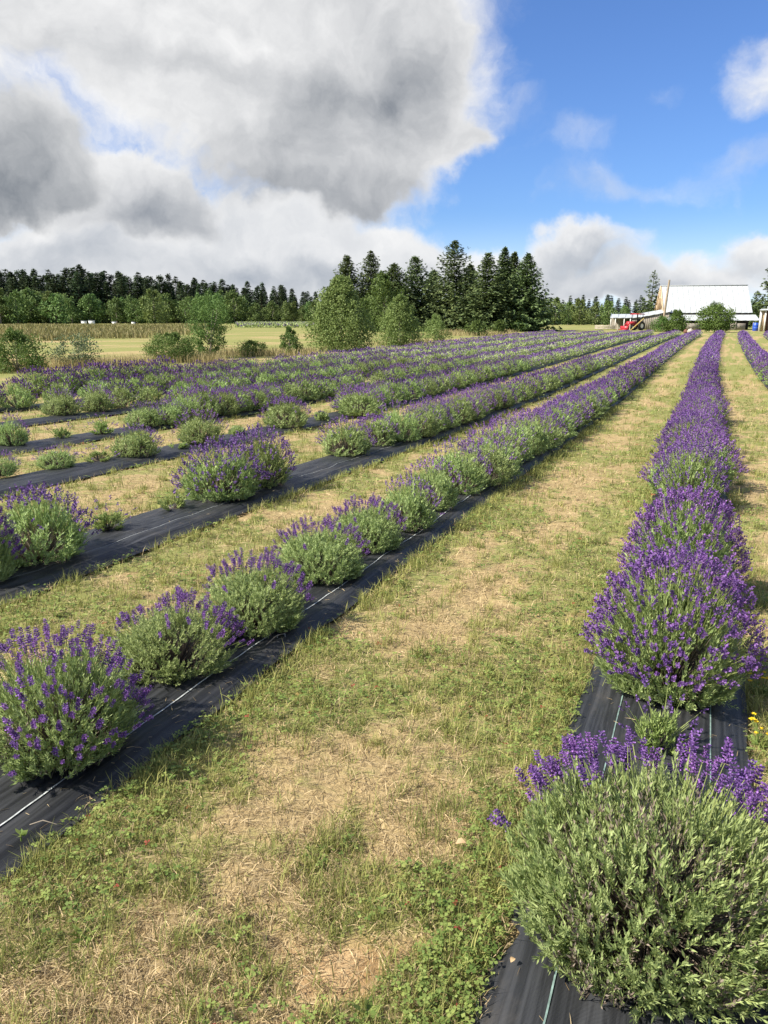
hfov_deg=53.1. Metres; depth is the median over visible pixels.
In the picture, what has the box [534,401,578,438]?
lavender bush
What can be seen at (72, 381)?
lavender bush
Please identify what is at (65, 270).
spruce tree
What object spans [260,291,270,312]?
spruce tree
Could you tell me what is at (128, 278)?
spruce tree
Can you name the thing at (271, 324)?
distant lavender
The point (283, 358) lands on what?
lavender bush
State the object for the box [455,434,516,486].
lavender bush
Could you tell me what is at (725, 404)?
lavender bush
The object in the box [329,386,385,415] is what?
lavender bush
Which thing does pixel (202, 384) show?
lavender bush
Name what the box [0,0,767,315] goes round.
sky
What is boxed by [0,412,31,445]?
lavender bush
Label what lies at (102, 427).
lavender bush
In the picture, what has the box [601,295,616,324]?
spruce tree
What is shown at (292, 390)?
lavender bush
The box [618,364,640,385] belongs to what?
lavender bush
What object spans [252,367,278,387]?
lavender bush
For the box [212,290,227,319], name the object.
leafy tree
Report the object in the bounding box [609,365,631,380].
lavender bush
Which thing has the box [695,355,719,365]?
lavender bush
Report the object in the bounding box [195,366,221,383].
lavender bush
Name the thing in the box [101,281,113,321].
spruce tree
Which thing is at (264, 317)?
leafy tree
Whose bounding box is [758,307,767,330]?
outbuilding
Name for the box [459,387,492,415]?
lavender bush
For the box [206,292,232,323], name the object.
leafy tree
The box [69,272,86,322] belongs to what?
spruce tree
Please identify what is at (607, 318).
leafy tree
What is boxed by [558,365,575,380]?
lavender bush
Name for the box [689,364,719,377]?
lavender bush
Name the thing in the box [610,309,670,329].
shed
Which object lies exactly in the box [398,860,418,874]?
broadleaf weed
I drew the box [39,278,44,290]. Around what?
spruce tree
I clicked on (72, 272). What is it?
spruce tree
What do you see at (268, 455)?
lavender bush
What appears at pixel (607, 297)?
spruce tree
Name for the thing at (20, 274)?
spruce tree
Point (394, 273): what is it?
spruce tree
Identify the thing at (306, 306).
leafy tree
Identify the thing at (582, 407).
lavender bush
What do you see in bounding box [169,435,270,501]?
lavender bush
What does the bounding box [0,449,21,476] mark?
lavender bush
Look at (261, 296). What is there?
spruce tree
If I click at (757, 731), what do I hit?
yellow wildflower
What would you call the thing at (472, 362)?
lavender bush
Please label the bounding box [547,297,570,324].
leafy tree
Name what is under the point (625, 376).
lavender bush
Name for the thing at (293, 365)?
lavender bush
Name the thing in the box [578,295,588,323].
spruce tree
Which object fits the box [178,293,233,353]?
leafy shrub
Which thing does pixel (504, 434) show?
lavender bush
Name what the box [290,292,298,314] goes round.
spruce tree
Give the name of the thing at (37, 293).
leafy tree
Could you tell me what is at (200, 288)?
spruce tree
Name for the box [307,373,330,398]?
lavender bush
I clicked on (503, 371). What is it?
lavender bush
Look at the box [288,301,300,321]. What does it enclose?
leafy tree
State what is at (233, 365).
lavender bush
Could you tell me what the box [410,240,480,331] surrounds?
spruce tree
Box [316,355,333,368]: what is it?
lavender bush
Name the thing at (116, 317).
leafy tree
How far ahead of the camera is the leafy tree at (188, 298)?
270.86 m
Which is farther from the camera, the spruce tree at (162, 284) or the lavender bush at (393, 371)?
the spruce tree at (162, 284)
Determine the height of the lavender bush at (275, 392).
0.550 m
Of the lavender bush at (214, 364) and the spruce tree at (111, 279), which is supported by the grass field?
the spruce tree at (111, 279)
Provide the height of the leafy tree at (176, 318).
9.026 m
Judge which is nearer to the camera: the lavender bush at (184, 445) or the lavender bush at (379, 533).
the lavender bush at (379, 533)
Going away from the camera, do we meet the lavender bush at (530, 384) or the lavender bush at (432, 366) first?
the lavender bush at (530, 384)
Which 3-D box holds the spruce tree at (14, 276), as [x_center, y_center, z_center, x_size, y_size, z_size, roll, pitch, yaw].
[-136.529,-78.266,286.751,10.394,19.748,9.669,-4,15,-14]
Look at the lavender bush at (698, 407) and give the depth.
11.70 m
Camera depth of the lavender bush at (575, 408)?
12.86 m
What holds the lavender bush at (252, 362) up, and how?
on the ground fabric at (140, 386)
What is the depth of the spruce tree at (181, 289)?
308.23 m
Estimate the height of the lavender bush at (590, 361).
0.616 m
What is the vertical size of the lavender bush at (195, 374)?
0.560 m
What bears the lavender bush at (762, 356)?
on the ground fabric at (747, 358)
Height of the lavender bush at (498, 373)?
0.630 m
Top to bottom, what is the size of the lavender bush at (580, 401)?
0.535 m
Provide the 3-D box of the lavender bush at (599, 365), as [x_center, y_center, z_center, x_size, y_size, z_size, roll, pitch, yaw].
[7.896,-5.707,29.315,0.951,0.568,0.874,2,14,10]
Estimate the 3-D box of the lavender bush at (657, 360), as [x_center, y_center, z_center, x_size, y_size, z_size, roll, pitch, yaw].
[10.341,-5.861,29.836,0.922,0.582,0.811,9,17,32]
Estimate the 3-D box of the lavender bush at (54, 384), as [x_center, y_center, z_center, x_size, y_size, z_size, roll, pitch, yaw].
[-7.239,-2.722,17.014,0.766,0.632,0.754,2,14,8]
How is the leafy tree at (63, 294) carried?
on the grass field
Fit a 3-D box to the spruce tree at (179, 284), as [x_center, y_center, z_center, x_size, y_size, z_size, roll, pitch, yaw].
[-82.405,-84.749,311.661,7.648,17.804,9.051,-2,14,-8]
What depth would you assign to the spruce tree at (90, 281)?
288.41 m
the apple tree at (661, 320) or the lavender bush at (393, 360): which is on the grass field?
the apple tree at (661, 320)
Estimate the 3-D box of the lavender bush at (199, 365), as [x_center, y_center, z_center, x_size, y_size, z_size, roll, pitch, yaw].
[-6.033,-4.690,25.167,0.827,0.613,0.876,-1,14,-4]
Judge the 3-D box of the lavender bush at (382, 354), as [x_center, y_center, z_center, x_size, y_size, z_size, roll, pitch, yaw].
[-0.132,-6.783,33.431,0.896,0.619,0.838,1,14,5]
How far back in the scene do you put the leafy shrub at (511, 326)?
101.50 m
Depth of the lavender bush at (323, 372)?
23.60 m
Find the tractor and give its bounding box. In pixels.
[618,313,644,329]
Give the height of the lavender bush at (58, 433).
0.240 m
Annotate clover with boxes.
[0,391,767,1023]
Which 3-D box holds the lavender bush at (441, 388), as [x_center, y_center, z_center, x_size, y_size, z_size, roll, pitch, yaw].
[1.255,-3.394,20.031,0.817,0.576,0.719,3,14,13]
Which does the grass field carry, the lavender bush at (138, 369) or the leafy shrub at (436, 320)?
the leafy shrub at (436, 320)
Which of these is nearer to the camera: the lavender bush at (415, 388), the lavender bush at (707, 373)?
the lavender bush at (415, 388)
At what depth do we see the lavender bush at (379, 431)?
10.79 m
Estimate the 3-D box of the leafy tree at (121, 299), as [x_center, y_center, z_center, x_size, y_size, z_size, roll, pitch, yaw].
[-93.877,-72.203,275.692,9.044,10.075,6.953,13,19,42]
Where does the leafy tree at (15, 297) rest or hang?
on the grass field
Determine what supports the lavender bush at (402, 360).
on the ground fabric at (43, 420)
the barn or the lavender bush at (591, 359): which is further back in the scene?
the barn
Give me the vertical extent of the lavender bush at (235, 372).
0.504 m
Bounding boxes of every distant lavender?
[163,330,767,434]
[235,321,316,327]
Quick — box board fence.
[595,325,614,329]
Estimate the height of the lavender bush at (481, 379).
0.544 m
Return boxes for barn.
[654,285,758,329]
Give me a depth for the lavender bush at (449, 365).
27.19 m
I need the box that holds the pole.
[662,280,669,329]
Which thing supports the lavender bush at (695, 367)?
on the ground fabric at (530, 991)
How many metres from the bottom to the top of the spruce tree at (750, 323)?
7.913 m
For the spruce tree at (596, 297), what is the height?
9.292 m
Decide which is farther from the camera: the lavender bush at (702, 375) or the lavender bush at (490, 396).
the lavender bush at (702, 375)
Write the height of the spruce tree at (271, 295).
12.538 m
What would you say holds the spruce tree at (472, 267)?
on the grass field
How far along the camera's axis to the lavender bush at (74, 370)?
20.09 m
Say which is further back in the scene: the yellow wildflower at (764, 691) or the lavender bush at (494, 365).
the lavender bush at (494, 365)
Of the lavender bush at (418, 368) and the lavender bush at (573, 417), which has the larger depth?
the lavender bush at (418, 368)
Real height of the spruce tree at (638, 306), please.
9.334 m
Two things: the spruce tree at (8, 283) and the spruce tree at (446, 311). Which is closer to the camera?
the spruce tree at (446, 311)
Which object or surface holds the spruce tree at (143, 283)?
on the grass field
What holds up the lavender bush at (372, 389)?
on the ground fabric at (53, 476)
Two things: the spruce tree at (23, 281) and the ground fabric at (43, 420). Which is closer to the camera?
the ground fabric at (43, 420)
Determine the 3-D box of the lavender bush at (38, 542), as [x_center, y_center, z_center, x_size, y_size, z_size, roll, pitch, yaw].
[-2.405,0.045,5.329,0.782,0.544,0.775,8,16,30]
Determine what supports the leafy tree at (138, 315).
on the grass field
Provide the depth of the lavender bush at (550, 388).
20.59 m
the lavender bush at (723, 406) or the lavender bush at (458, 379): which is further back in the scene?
the lavender bush at (458, 379)
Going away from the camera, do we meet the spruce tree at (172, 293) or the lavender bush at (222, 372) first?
the lavender bush at (222, 372)
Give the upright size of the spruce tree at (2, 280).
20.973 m
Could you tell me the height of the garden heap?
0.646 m
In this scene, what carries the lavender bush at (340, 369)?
on the ground fabric at (43, 420)
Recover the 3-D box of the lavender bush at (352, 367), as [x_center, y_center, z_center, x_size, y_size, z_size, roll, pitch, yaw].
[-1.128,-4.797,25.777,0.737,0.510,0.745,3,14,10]
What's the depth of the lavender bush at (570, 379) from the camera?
23.31 m
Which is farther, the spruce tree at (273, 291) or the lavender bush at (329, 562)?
the spruce tree at (273, 291)
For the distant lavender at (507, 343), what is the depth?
41.02 m
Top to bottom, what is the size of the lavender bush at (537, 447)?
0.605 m
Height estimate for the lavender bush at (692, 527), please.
0.712 m
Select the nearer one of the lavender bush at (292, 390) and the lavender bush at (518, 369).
the lavender bush at (292, 390)
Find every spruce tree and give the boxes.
[0,272,6,294]
[2,269,7,289]
[6,277,21,323]
[6,277,30,323]
[12,275,20,291]
[18,269,28,288]
[19,272,28,290]
[24,275,32,323]
[25,271,46,316]
[30,269,42,292]
[31,275,49,323]
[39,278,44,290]
[43,269,52,291]
[43,275,50,290]
[45,279,54,292]
[48,275,68,322]
[57,270,70,289]
[58,276,78,322]
[62,267,71,294]
[66,268,81,297]
[68,279,81,319]
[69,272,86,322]
[74,264,87,295]
[79,278,88,295]
[84,271,104,321]
[89,272,107,322]
[94,272,108,309]
[100,271,111,301]
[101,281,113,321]
[102,271,113,293]
[108,274,114,297]
[109,281,116,298]
[112,270,120,291]
[112,273,136,322]
[116,279,127,322]
[124,276,134,295]
[131,272,144,295]
[131,277,141,302]
[138,277,150,298]
[140,279,149,321]
[150,279,158,317]
[157,276,168,299]
[161,281,176,322]
[164,273,176,300]
[168,286,180,322]
[172,276,178,294]
[175,280,183,322]
[177,284,188,319]
[179,284,194,322]
[189,281,195,296]
[191,277,196,294]
[194,284,207,322]
[200,280,206,291]
[202,283,209,316]
[210,281,218,292]
[218,279,226,295]
[243,281,253,306]
[244,289,251,317]
[244,294,253,321]
[251,287,262,309]
[256,292,265,321]
[257,283,267,307]
[260,286,265,306]
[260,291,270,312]
[267,293,278,319]
[269,286,276,302]
[274,291,283,320]
[275,284,286,303]
[276,289,284,320]
[277,294,291,321]
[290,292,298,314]
[302,292,307,313]
[314,255,371,328]
[355,250,386,329]
[364,262,435,330]
[398,256,443,329]
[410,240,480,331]
[420,270,447,304]
[448,265,479,315]
[450,252,518,330]
[486,246,521,319]
[500,252,561,331]
[508,251,532,297]
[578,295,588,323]
[586,299,591,322]
[587,296,600,323]
[601,294,612,323]
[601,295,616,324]
[612,301,619,320]
[615,298,622,312]
[634,270,660,312]
[635,295,643,312]
[748,268,767,327]
[748,292,766,326]
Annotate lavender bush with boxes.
[0,378,38,408]
[0,390,7,408]
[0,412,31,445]
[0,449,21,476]
[0,481,100,567]
[0,505,26,580]
[0,618,153,785]
[11,365,58,393]
[32,444,78,469]
[36,365,82,392]
[38,387,83,415]
[40,375,76,402]
[45,421,71,437]
[59,364,92,389]
[74,443,119,461]
[75,360,113,384]
[77,374,116,397]
[79,383,115,411]
[81,495,136,531]
[85,413,118,433]
[86,362,124,382]
[99,372,133,395]
[100,360,140,384]
[104,380,139,407]
[108,422,163,457]
[109,585,252,686]
[117,359,156,382]
[123,400,165,427]
[125,373,150,393]
[130,382,171,405]
[131,359,170,376]
[138,368,166,391]
[148,355,183,379]
[151,397,190,424]
[152,366,183,390]
[157,483,189,510]
[161,386,205,420]
[164,375,201,399]
[168,440,192,447]
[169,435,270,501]
[171,369,196,388]
[171,409,228,444]
[172,363,189,377]
[179,362,201,373]
[182,367,205,383]
[182,373,220,397]
[182,383,220,416]
[189,360,210,373]
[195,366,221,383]
[195,547,313,638]
[201,360,222,374]
[205,385,246,414]
[206,374,234,394]
[208,365,234,380]
[212,359,230,371]
[217,371,245,391]
[219,385,258,411]
[223,358,241,371]
[223,421,297,488]
[224,366,246,378]
[230,358,250,367]
[233,371,256,391]
[235,362,254,379]
[237,383,276,409]
[241,357,258,367]
[246,362,265,380]
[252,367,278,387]
[253,380,285,406]
[254,362,273,375]
[258,394,312,427]
[262,357,277,367]
[263,381,289,402]
[265,362,280,370]
[267,365,289,386]
[270,513,369,585]
[272,353,291,365]
[273,366,298,385]
[274,358,294,374]
[277,377,306,402]
[283,358,303,373]
[289,366,310,382]
[290,356,308,369]
[290,373,325,400]
[301,366,322,383]
[307,358,323,370]
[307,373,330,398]
[311,365,330,381]
[314,350,326,363]
[315,414,376,456]
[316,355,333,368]
[316,375,345,396]
[320,363,340,380]
[324,355,339,366]
[326,372,359,393]
[327,363,346,376]
[327,383,369,409]
[328,492,407,554]
[329,354,345,367]
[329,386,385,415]
[335,360,353,374]
[337,369,365,389]
[344,362,360,375]
[344,369,370,389]
[346,352,360,363]
[350,358,371,374]
[350,382,385,403]
[354,412,398,446]
[358,356,376,373]
[359,352,375,360]
[365,350,381,360]
[367,357,383,371]
[367,366,391,386]
[367,379,393,404]
[368,367,398,382]
[373,399,427,441]
[374,474,444,531]
[376,350,390,361]
[377,356,392,370]
[377,375,404,402]
[379,354,397,366]
[385,363,408,383]
[386,378,413,400]
[392,363,412,380]
[392,456,467,510]
[393,354,408,366]
[396,355,415,365]
[398,374,425,398]
[400,361,422,378]
[400,400,445,437]
[402,373,427,396]
[406,361,427,376]
[411,395,454,430]
[415,372,439,394]
[416,359,431,373]
[418,371,445,393]
[421,394,462,427]
[423,436,492,495]
[426,349,442,362]
[426,361,445,374]
[426,372,454,390]
[429,358,450,374]
[432,369,457,389]
[434,388,479,423]
[440,359,455,373]
[444,368,467,387]
[445,357,457,369]
[447,355,468,369]
[447,365,468,384]
[449,389,487,420]
[451,364,480,385]
[453,355,471,369]
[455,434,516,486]
[458,354,473,364]
[458,415,529,468]
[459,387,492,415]
[460,425,527,476]
[464,366,486,382]
[467,356,476,365]
[468,361,486,380]
[468,382,497,412]
[469,354,482,367]
[469,360,496,379]
[475,382,507,409]
[480,360,501,378]
[485,377,519,404]
[486,358,501,374]
[486,410,536,460]
[487,725,767,1023]
[489,380,516,407]
[491,361,507,376]
[495,356,516,373]
[496,359,513,374]
[501,408,557,454]
[502,354,521,370]
[505,378,525,401]
[507,357,519,372]
[509,408,567,449]
[510,375,538,397]
[511,358,527,370]
[512,407,568,442]
[513,377,535,399]
[514,355,531,369]
[514,372,545,396]
[519,355,533,368]
[524,373,543,393]
[525,370,549,391]
[531,368,560,388]
[532,399,581,431]
[533,369,556,390]
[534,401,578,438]
[537,351,554,362]
[542,369,563,386]
[543,393,590,428]
[546,367,564,385]
[547,363,573,382]
[551,366,569,383]
[552,393,593,424]
[557,391,593,414]
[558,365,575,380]
[560,359,585,378]
[560,362,577,379]
[568,388,604,417]
[569,384,603,409]
[572,358,586,374]
[576,383,612,412]
[577,356,593,373]
[579,539,767,712]
[580,355,595,369]
[584,355,598,370]
[584,356,603,369]
[585,381,613,404]
[587,381,612,405]
[589,378,617,397]
[589,378,620,393]
[589,380,619,404]
[597,353,616,364]
[597,376,627,397]
[598,370,627,381]
[600,372,630,389]
[608,373,630,396]
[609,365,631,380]
[612,368,635,387]
[614,371,631,389]
[616,481,753,602]
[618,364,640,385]
[618,673,708,755]
[621,360,646,373]
[627,360,650,375]
[627,362,645,377]
[628,364,644,379]
[628,365,644,382]
[634,357,652,373]
[634,359,649,375]
[637,440,726,493]
[642,356,659,370]
[647,353,661,367]
[649,423,723,460]
[651,411,727,451]
[653,435,731,507]
[656,428,749,488]
[660,408,713,431]
[663,412,725,437]
[664,406,731,441]
[667,404,716,421]
[670,395,719,419]
[670,398,727,426]
[672,393,721,415]
[673,421,734,459]
[677,389,713,405]
[679,381,705,400]
[680,381,718,401]
[684,388,728,414]
[685,371,712,388]
[685,372,718,386]
[685,376,723,391]
[685,388,731,416]
[686,380,720,401]
[687,377,723,392]
[688,363,715,375]
[688,370,717,383]
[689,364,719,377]
[689,366,713,378]
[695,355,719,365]
[696,368,720,383]
[752,355,767,369]
[755,358,765,372]
[755,362,767,379]
[763,369,767,384]
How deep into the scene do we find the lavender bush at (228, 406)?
14.73 m
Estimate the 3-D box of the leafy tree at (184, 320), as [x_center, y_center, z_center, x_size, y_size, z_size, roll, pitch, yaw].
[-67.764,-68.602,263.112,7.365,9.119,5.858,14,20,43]
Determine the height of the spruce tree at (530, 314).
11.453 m
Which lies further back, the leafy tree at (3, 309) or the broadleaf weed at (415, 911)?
the leafy tree at (3, 309)
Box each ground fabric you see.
[0,335,652,497]
[0,335,679,603]
[0,335,700,882]
[0,336,592,426]
[0,337,616,455]
[0,340,541,411]
[38,348,449,395]
[471,477,767,1023]
[740,345,767,387]
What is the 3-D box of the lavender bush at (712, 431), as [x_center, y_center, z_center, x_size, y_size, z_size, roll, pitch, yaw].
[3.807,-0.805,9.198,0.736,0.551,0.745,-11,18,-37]
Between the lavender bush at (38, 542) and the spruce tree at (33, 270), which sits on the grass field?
the spruce tree at (33, 270)
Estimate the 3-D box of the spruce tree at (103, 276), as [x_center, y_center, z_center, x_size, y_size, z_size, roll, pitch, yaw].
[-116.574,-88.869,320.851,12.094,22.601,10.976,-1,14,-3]
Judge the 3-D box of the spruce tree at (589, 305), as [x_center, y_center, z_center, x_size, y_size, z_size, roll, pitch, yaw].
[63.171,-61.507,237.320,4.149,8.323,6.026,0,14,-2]
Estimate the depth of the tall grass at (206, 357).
35.34 m
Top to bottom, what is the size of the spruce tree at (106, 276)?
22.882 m
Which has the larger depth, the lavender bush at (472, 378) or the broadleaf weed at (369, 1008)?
the lavender bush at (472, 378)
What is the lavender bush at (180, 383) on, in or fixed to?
on the ground fabric at (43, 420)
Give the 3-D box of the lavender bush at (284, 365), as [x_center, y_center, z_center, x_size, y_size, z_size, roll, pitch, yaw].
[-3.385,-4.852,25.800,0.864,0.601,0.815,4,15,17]
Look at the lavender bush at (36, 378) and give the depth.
18.93 m
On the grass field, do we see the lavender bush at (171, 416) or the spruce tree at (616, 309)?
the spruce tree at (616, 309)
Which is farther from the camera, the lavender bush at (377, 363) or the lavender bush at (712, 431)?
the lavender bush at (377, 363)
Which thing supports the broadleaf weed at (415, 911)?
on the grass field
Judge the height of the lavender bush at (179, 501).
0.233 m
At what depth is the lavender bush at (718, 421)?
10.63 m
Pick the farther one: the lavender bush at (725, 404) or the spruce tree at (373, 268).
the spruce tree at (373, 268)
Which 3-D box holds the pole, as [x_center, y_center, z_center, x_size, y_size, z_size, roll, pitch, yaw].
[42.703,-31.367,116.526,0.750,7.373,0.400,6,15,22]
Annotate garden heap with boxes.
[683,328,693,332]
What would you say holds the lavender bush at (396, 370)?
on the ground fabric at (49, 443)
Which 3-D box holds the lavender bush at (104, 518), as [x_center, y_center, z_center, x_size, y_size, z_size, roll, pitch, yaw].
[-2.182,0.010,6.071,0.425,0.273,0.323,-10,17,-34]
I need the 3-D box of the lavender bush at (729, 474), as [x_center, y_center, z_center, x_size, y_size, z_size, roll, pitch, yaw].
[3.341,-0.586,8.092,0.889,0.608,0.900,-2,14,-8]
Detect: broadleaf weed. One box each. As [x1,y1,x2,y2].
[13,828,27,840]
[64,923,100,944]
[351,995,382,1019]
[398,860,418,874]
[409,902,426,916]
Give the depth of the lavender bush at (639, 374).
22.97 m
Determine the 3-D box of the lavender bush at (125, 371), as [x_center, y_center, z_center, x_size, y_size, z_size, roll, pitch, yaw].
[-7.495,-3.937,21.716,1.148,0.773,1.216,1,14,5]
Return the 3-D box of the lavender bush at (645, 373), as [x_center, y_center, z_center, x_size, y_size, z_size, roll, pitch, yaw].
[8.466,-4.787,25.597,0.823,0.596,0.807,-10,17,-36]
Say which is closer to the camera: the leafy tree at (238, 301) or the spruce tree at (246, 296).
the leafy tree at (238, 301)
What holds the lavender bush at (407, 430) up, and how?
on the ground fabric at (139, 533)
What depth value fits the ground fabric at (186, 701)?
3.34 m
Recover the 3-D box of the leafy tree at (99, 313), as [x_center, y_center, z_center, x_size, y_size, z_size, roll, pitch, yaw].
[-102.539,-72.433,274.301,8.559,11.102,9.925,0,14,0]
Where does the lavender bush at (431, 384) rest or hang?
on the ground fabric at (53, 476)
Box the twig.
[29,820,56,824]
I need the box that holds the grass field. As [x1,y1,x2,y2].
[0,323,767,1023]
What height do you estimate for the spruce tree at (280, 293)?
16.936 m
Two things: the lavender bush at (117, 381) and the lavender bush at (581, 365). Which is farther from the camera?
the lavender bush at (581, 365)
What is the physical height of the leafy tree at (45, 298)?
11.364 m
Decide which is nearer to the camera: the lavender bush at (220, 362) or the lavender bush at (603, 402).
the lavender bush at (603, 402)
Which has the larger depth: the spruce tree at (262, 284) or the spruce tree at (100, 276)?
the spruce tree at (262, 284)
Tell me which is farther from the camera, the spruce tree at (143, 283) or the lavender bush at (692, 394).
the spruce tree at (143, 283)
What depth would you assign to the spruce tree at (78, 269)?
309.02 m
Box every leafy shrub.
[0,327,51,373]
[41,324,104,366]
[139,331,203,362]
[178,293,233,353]
[234,340,267,356]
[279,326,304,354]
[302,274,379,351]
[368,292,427,346]
[422,313,452,340]
[463,320,496,335]
[492,319,508,333]
[506,320,528,331]
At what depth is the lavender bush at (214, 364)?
25.61 m
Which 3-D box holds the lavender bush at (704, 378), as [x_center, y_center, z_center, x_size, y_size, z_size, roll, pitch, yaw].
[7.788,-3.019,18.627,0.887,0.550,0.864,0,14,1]
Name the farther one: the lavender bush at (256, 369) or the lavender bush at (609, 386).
the lavender bush at (256, 369)
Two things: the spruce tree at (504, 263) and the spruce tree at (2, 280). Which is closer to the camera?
the spruce tree at (504, 263)
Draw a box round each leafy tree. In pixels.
[0,287,16,323]
[0,289,35,323]
[7,287,48,323]
[13,291,29,323]
[23,290,48,323]
[35,293,69,323]
[38,290,61,323]
[55,292,75,323]
[61,296,81,323]
[75,294,99,323]
[75,296,91,323]
[84,293,106,323]
[100,299,118,323]
[106,296,128,323]
[112,296,133,323]
[119,294,137,323]
[122,298,148,323]
[138,288,170,323]
[138,296,156,323]
[159,293,178,323]
[165,302,178,323]
[171,296,196,323]
[177,298,194,322]
[191,292,204,322]
[195,288,218,322]
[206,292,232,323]
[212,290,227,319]
[221,290,248,323]
[228,295,250,321]
[245,308,258,321]
[246,302,265,321]
[257,307,271,321]
[263,301,279,321]
[277,300,292,321]
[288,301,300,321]
[296,306,306,321]
[300,301,314,320]
[305,300,323,321]
[358,270,408,331]
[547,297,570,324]
[560,301,578,324]
[570,298,590,324]
[585,302,603,324]
[599,300,618,324]
[618,305,629,320]
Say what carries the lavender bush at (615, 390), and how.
on the ground fabric at (186, 701)
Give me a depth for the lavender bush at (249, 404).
15.31 m
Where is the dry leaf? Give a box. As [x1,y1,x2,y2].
[456,838,465,843]
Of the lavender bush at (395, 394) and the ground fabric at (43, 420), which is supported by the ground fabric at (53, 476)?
the lavender bush at (395, 394)
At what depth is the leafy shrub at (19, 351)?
28.37 m
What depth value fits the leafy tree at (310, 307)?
281.58 m
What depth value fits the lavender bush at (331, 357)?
28.91 m
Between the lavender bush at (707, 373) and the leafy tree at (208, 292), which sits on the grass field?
the leafy tree at (208, 292)
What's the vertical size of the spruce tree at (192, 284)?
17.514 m
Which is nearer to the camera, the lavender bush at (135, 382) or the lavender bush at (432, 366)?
the lavender bush at (135, 382)
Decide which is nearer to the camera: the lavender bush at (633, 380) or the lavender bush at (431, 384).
the lavender bush at (431, 384)
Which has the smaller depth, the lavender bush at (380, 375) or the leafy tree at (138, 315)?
the lavender bush at (380, 375)
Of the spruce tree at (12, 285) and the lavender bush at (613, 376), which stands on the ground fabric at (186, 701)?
the lavender bush at (613, 376)
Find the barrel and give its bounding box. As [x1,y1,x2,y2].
[752,323,758,330]
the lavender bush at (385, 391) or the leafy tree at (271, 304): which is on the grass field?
the leafy tree at (271, 304)
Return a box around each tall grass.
[0,323,231,341]
[3,328,522,372]
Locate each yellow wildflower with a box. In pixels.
[748,671,767,695]
[748,712,767,746]
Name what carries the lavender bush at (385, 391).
on the ground fabric at (53, 476)
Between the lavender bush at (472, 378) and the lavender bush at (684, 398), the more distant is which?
the lavender bush at (472, 378)
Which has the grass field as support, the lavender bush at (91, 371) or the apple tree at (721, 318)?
the apple tree at (721, 318)
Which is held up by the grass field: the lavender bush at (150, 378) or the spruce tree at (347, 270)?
the spruce tree at (347, 270)
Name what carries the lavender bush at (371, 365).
on the ground fabric at (43, 420)
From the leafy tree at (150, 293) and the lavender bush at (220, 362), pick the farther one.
the leafy tree at (150, 293)
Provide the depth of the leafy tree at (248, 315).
287.58 m
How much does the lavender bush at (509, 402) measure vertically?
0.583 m
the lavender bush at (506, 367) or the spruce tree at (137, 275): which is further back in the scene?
the spruce tree at (137, 275)
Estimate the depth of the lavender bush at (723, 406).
13.73 m
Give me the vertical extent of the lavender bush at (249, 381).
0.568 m
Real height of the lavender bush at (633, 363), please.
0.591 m
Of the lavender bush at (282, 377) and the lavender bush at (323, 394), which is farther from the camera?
the lavender bush at (282, 377)
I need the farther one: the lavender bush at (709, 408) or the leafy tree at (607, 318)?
the leafy tree at (607, 318)
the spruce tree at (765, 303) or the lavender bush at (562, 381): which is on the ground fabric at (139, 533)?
the lavender bush at (562, 381)
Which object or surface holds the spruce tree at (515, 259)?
on the grass field
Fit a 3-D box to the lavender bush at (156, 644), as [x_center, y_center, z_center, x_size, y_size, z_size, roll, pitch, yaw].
[-0.994,0.545,3.654,0.689,0.369,0.668,4,15,15]
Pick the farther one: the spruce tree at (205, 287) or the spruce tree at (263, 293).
the spruce tree at (263, 293)
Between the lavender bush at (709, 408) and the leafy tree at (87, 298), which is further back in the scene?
the leafy tree at (87, 298)
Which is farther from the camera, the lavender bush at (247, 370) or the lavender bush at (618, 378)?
the lavender bush at (247, 370)
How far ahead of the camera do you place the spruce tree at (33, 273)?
283.79 m
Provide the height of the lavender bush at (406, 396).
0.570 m
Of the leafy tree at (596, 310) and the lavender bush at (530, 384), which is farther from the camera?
the leafy tree at (596, 310)
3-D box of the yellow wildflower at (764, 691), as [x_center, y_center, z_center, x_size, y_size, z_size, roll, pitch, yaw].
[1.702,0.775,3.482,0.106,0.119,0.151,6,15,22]
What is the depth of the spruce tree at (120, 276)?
297.09 m
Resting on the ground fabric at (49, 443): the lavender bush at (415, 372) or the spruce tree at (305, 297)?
the lavender bush at (415, 372)
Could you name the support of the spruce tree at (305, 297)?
on the grass field
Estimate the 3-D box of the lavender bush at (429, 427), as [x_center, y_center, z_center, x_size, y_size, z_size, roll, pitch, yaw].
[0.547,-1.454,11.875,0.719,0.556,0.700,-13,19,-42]
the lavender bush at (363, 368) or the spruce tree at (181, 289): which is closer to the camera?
the lavender bush at (363, 368)
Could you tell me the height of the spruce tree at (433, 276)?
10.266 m
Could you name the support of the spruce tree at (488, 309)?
on the grass field
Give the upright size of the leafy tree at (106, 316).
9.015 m
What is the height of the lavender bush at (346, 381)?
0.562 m
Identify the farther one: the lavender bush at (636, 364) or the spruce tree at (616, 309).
the spruce tree at (616, 309)
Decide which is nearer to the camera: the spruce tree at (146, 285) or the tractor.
the tractor
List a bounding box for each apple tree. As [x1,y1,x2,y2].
[649,316,671,331]
[658,309,691,331]
[688,300,740,331]
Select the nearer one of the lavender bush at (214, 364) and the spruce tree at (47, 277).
the lavender bush at (214, 364)
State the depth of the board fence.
123.49 m
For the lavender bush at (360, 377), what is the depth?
20.59 m
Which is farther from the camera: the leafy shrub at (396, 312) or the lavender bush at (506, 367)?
the leafy shrub at (396, 312)

